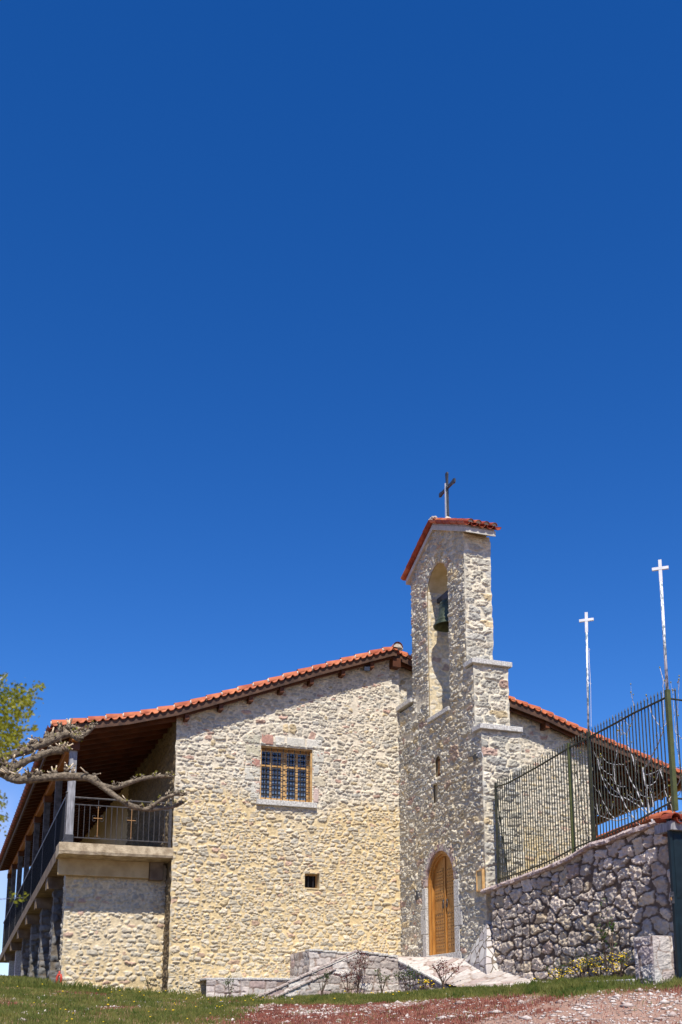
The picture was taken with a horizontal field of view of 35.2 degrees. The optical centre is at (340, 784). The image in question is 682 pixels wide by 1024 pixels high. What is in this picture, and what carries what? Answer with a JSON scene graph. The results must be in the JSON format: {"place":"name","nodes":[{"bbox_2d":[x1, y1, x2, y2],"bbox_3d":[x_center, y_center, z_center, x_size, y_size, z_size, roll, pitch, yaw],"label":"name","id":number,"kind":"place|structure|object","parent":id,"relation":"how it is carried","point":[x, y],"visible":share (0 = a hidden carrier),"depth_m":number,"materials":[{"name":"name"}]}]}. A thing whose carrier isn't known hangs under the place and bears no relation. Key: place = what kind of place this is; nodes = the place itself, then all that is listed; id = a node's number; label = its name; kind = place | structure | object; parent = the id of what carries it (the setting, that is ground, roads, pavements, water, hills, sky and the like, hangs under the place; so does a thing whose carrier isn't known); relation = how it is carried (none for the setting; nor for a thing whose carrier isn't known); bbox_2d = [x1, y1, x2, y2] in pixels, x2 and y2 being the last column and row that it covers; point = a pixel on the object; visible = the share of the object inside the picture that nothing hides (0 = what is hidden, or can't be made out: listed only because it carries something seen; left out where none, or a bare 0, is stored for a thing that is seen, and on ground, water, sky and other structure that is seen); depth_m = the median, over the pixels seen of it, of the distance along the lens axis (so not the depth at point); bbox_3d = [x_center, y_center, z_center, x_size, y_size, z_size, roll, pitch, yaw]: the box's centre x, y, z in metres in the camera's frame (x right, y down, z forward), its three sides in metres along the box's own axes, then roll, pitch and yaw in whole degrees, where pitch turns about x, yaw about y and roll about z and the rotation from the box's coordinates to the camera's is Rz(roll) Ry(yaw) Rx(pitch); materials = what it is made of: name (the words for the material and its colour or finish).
{"place":"outdoors","nodes":[
{"label":"outdoors","id":0,"kind":"place"},
{"bbox_2d":[0,976,681,1023],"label":"ground","id":1,"kind":"structure","parent":0,"point":[609,1013],"depth_m":15.63,"materials":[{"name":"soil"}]},
{"bbox_2d":[0,672,45,906],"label":"leafy tree","id":2,"kind":"object","parent":1,"relation":"on","point":[14,736],"visible":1,"depth_m":5.77,"materials":[{"name":"green plant"}]},
{"bbox_2d":[56,971,62,982],"bbox_3d":[-6.365,4.409,24.272,0.152,0.400,0.067,1,-12,-4],"label":"water pipe","id":3,"kind":"object","parent":1,"relation":"on","point":[58,975],"visible":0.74,"depth_m":24.26,"materials":[{"name":"red plastic"}]},
{"bbox_2d":[0,718,188,811],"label":"pollarded tree","id":4,"kind":"object","parent":1,"relation":"on","point":[9,771],"visible":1,"depth_m":10.83,"materials":[{"name":"brown plant"}]},
{"bbox_2d":[0,974,204,995],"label":"grass","id":5,"kind":"structure","parent":1,"relation":"on","point":[10,980],"depth_m":23.82,"materials":[{"name":"green plant"}]},
{"bbox_2d":[143,976,156,989],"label":"weed","id":6,"kind":"object","parent":1,"relation":"on","point":[147,981],"visible":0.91,"depth_m":24.80,"materials":[{"name":"green plant"}]},
{"bbox_2d":[223,974,233,996],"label":"shrub","id":7,"kind":"object","parent":1,"relation":"on","point":[227,982],"visible":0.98,"depth_m":23.44,"materials":[{"name":"plant"}]},
{"bbox_2d":[200,978,293,996],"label":"planter wall","id":8,"kind":"structure","parent":1,"relation":"on","point":[240,986],"depth_m":24.23,"materials":[{"name":"stone"}]},
{"bbox_2d":[17,978,557,1023],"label":"wild flowers","id":9,"kind":"object","parent":1,"relation":"on","point":[220,1000],"visible":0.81,"depth_m":19.71,"materials":[{"name":"yellow plant"}]},
{"bbox_2d":[313,968,331,994],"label":"shrub","id":10,"kind":"object","parent":1,"relation":"on","point":[327,975],"visible":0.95,"depth_m":23.44,"materials":[{"name":"plant"}]},
{"bbox_2d":[255,949,398,998],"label":"sloping wall","id":11,"kind":"structure","parent":1,"relation":"on","point":[307,983],"depth_m":24.13,"materials":[{"name":"stone"}]},
{"bbox_2d":[0,642,681,995],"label":"church building","id":12,"kind":"structure","parent":1,"relation":"on","point":[285,835],"depth_m":26.56,"materials":[{"name":"stone"}]},
{"bbox_2d":[2,797,65,949],"bbox_3d":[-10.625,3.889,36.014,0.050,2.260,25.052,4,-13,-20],"label":"porch side railing","id":13,"kind":"object","parent":12,"relation":"on","point":[54,837],"visible":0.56,"depth_m":31.32,"materials":[{"name":"metal"}]},
{"bbox_2d":[63,791,171,847],"bbox_3d":[-5.174,0.821,25.052,2.480,1.210,0.080,4,-13,-20],"label":"balcony railing","id":14,"kind":"object","parent":12,"relation":"on","point":[169,826],"visible":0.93,"depth_m":25.06,"materials":[{"name":"metal"}]},
{"bbox_2d":[244,734,324,808],"bbox_3d":[-1.445,-0.309,26.835,2.108,1.807,0.550,4,-13,-20],"label":"window surround","id":15,"kind":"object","parent":12,"relation":"in","point":[286,773],"depth_m":26.83,"materials":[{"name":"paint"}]},
{"bbox_2d":[305,873,319,889],"bbox_3d":[-0.763,2.393,26.490,0.420,0.410,0.370,4,-13,-20],"label":"small window","id":16,"kind":"structure","parent":12,"relation":"in","point":[312,881],"depth_m":26.56,"materials":[{"name":"paint"}]},
{"bbox_2d":[363,665,369,670],"bbox_3d":[0.657,-3.055,27.868,0.190,0.245,0.236,4,-13,-20],"label":"floodlight","id":17,"kind":"object","parent":12,"relation":"attached to","point":[367,668],"visible":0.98,"depth_m":27.78,"materials":[{"name":"metal"}]},
{"bbox_2d":[0,974,681,1023],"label":"grass","id":18,"kind":"structure","parent":1,"relation":"on","point":[202,1009],"depth_m":18.81,"materials":[{"name":"green plant"}]},
{"bbox_2d":[0,983,681,1023],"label":"red sedum","id":19,"kind":"object","parent":1,"relation":"on","point":[270,1017],"visible":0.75,"depth_m":17.11,"materials":[{"name":"red plant"}]},
{"bbox_2d":[8,984,681,1023],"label":"pebbles","id":20,"kind":"object","parent":1,"relation":"on","point":[623,1003],"visible":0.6,"depth_m":15.49,"materials":[{"name":"grey gravel"}]},
{"bbox_2d":[332,970,359,992],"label":"shrub","id":21,"kind":"object","parent":1,"relation":"on","point":[347,979],"visible":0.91,"depth_m":23.67,"materials":[{"name":"red plant"}]},
{"bbox_2d":[345,950,373,991],"bbox_3d":[0.423,4.211,23.912,0.583,1.120,0.696,-8,-15,34],"label":"shrub","id":22,"kind":"object","parent":1,"relation":"on","point":[360,974],"visible":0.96,"depth_m":23.91,"materials":[{"name":"red plant"}]},
{"bbox_2d":[290,949,450,990],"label":"terrace wall","id":23,"kind":"structure","parent":1,"relation":"on","point":[305,961],"depth_m":24.42,"materials":[{"name":"stone"}]},
{"bbox_2d":[375,968,392,992],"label":"shrub","id":24,"kind":"object","parent":1,"relation":"on","point":[381,979],"visible":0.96,"depth_m":23.78,"materials":[{"name":"plant"}]},
{"bbox_2d":[394,965,419,990],"bbox_3d":[1.429,4.179,22.888,0.606,0.698,0.512,10,-16,-38],"label":"shrub","id":25,"kind":"object","parent":1,"relation":"on","point":[408,973],"visible":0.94,"depth_m":22.89,"materials":[{"name":"green plant"}]},
{"bbox_2d":[415,978,433,990],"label":"flower clump","id":26,"kind":"object","parent":1,"relation":"on","point":[425,981],"visible":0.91,"depth_m":22.20,"materials":[{"name":"yellow plant"}]},
{"bbox_2d":[432,956,461,988],"bbox_3d":[2.134,3.866,21.759,0.660,0.763,0.558,4,-13,-20],"label":"shrub","id":27,"kind":"object","parent":1,"relation":"on","point":[447,971],"visible":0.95,"depth_m":21.75,"materials":[{"name":"red plant"}]},
{"bbox_2d":[396,472,524,987],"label":"bell tower","id":28,"kind":"structure","parent":1,"relation":"on","point":[454,714],"depth_m":25.05,"materials":[{"name":"stone"}]},
{"bbox_2d":[433,590,448,631],"bbox_3d":[2.662,-4.325,26.352,0.965,0.920,0.852,-7,-14,29],"label":"bell","id":29,"kind":"object","parent":28,"relation":"attached to","point":[441,624],"visible":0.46,"depth_m":26.29,"materials":[{"name":"green metal"}]},
{"bbox_2d":[428,851,454,955],"bbox_3d":[2.437,2.872,24.862,0.230,2.700,1.520,4,-13,-20],"label":"door","id":30,"kind":"structure","parent":28,"relation":"in","point":[441,926],"depth_m":25.10,"materials":[{"name":"wood"}]},
{"bbox_2d":[467,751,482,761],"bbox_3d":[2.929,-0.613,23.485,0.239,0.194,0.367,4,-13,-20],"label":"floodlight","id":31,"kind":"object","parent":28,"relation":"attached to","point":[472,758],"visible":1,"depth_m":23.50,"materials":[{"name":"metal"}]},
{"bbox_2d":[476,869,484,891],"bbox_3d":[2.974,2.047,22.955,0.060,0.460,0.290,4,-13,-20],"label":"notice board","id":32,"kind":"object","parent":28,"relation":"attached to","point":[480,879],"visible":0.94,"depth_m":22.93,"materials":[{"name":"paint"}]},
{"bbox_2d":[282,972,681,1004],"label":"tall grass","id":33,"kind":"structure","parent":1,"relation":"on","point":[534,983],"depth_m":18.57,"materials":[{"name":"green plant"}]},
{"bbox_2d":[465,922,498,973],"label":"stone buttress","id":34,"kind":"structure","parent":1,"relation":"on","point":[481,957],"depth_m":22.32,"materials":[{"name":"white stone"}]},
{"bbox_2d":[534,961,570,978],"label":"flower clump","id":35,"kind":"object","parent":1,"relation":"on","point":[558,972],"visible":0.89,"depth_m":19.15,"materials":[{"name":"yellow plant"}]},
{"bbox_2d":[480,821,673,980],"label":"retaining wall","id":36,"kind":"structure","parent":1,"relation":"on","point":[550,915],"depth_m":19.07,"materials":[{"name":"stone"}]},
{"bbox_2d":[494,689,678,883],"bbox_3d":[4.434,0.288,20.243,0.301,2.623,6.141,4,-13,-20],"label":"iron fence","id":37,"kind":"object","parent":36,"relation":"on","point":[671,749],"visible":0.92,"depth_m":19.76,"materials":[{"name":"metal"}]},
{"bbox_2d":[579,612,593,731],"bbox_3d":[4.628,-2.107,20.072,0.270,2.373,0.092,-5,-13,20],"label":"cross pole","id":38,"kind":"object","parent":37,"relation":"on","point":[586,620],"visible":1,"depth_m":20.11,"materials":[{"name":"white metal"}]},
{"bbox_2d":[652,560,668,688],"bbox_3d":[5.388,-2.674,17.933,0.270,2.315,0.061,-4,-13,19],"label":"cross pole","id":39,"kind":"object","parent":37,"relation":"on","point":[660,568],"visible":1,"depth_m":17.96,"materials":[{"name":"white metal"}]},
{"bbox_2d":[671,688,681,799],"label":"iron fence","id":40,"kind":"object","parent":37,"relation":"attached to","point":[675,699],"visible":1,"depth_m":17.60,"materials":[{"name":"green metal"}]},
{"bbox_2d":[596,810,681,840],"bbox_3d":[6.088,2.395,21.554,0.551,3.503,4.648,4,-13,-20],"label":"coping","id":41,"kind":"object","parent":36,"relation":"on","point":[649,820],"depth_m":21.55,"materials":[{"name":"tile"}]},
{"bbox_2d":[648,812,681,836],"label":"gate canopy","id":42,"kind":"object","parent":36,"relation":"on","point":[673,824],"visible":0.96,"depth_m":16.67,"materials":[{"name":"tile"}]},
{"bbox_2d":[666,813,681,980],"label":"metal gate","id":43,"kind":"structure","parent":36,"relation":"attached to","point":[675,850],"depth_m":16.43,"materials":[{"name":"metal"}]},
{"bbox_2d":[561,947,594,979],"bbox_3d":[4.034,3.131,18.599,0.627,0.668,0.561,0,-12,-1],"label":"flower clump","id":44,"kind":"object","parent":1,"relation":"on","point":[580,967],"visible":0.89,"depth_m":18.56,"materials":[{"name":"yellow plant"}]},
{"bbox_2d":[569,752,589,840],"bbox_3d":[4.600,1.062,20.529,0.261,3.472,1.074,3,-13,-13],"label":"fig tree","id":45,"kind":"object","parent":1,"relation":"on","point":[580,798],"visible":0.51,"depth_m":20.68,"materials":[{"name":"grey plant"}]},
{"bbox_2d":[582,952,614,975],"bbox_3d":[4.287,3.035,18.015,0.523,0.615,0.530,-11,-16,41],"label":"flower clump","id":46,"kind":"object","parent":1,"relation":"on","point":[595,972],"visible":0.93,"depth_m":18.05,"materials":[{"name":"yellow plant"}]},
{"bbox_2d":[595,922,608,975],"bbox_3d":[4.411,2.810,17.990,0.247,1.027,0.279,-10,-16,38],"label":"weed","id":47,"kind":"object","parent":1,"relation":"on","point":[603,941],"visible":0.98,"depth_m":18.01,"materials":[{"name":"green plant"}]},
{"bbox_2d":[600,897,617,974],"bbox_3d":[4.488,2.578,17.906,0.384,1.445,0.200,11,-17,-42],"label":"weed","id":48,"kind":"object","parent":1,"relation":"on","point":[613,924],"visible":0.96,"depth_m":17.90,"materials":[{"name":"green plant"}]},
{"bbox_2d":[602,950,632,977],"bbox_3d":[4.559,2.958,17.560,0.523,0.578,0.473,-10,-16,38],"label":"flower clump","id":49,"kind":"object","parent":1,"relation":"on","point":[622,961],"visible":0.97,"depth_m":17.53,"materials":[{"name":"yellow plant"}]},
{"bbox_2d":[593,667,671,825],"bbox_3d":[5.456,0.343,19.894,0.466,4.608,2.416,5,-13,-23],"label":"fig tree","id":50,"kind":"object","parent":1,"relation":"on","point":[635,768],"visible":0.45,"depth_m":19.89,"materials":[{"name":"grey plant"}]},
{"bbox_2d":[634,935,675,983],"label":"block pier","id":51,"kind":"structure","parent":1,"relation":"on","point":[655,958],"depth_m":16.29,"materials":[{"name":"stone"}]},
{"bbox_2d":[669,675,681,812],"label":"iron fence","id":52,"kind":"object","parent":1,"relation":"on","point":[676,727],"visible":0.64,"depth_m":18.20,"materials":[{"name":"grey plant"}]},
{"bbox_2d":[0,0,681,975],"label":"sky","id":53,"kind":"structure","parent":0,"point":[273,273],"materials":[{"name":"blue"}]},
{"bbox_2d":[397,956,545,987],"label":"path","id":54,"kind":"structure","parent":0,"point":[469,975],"depth_m":22.36,"materials":[{"name":"stone"}]}
]}

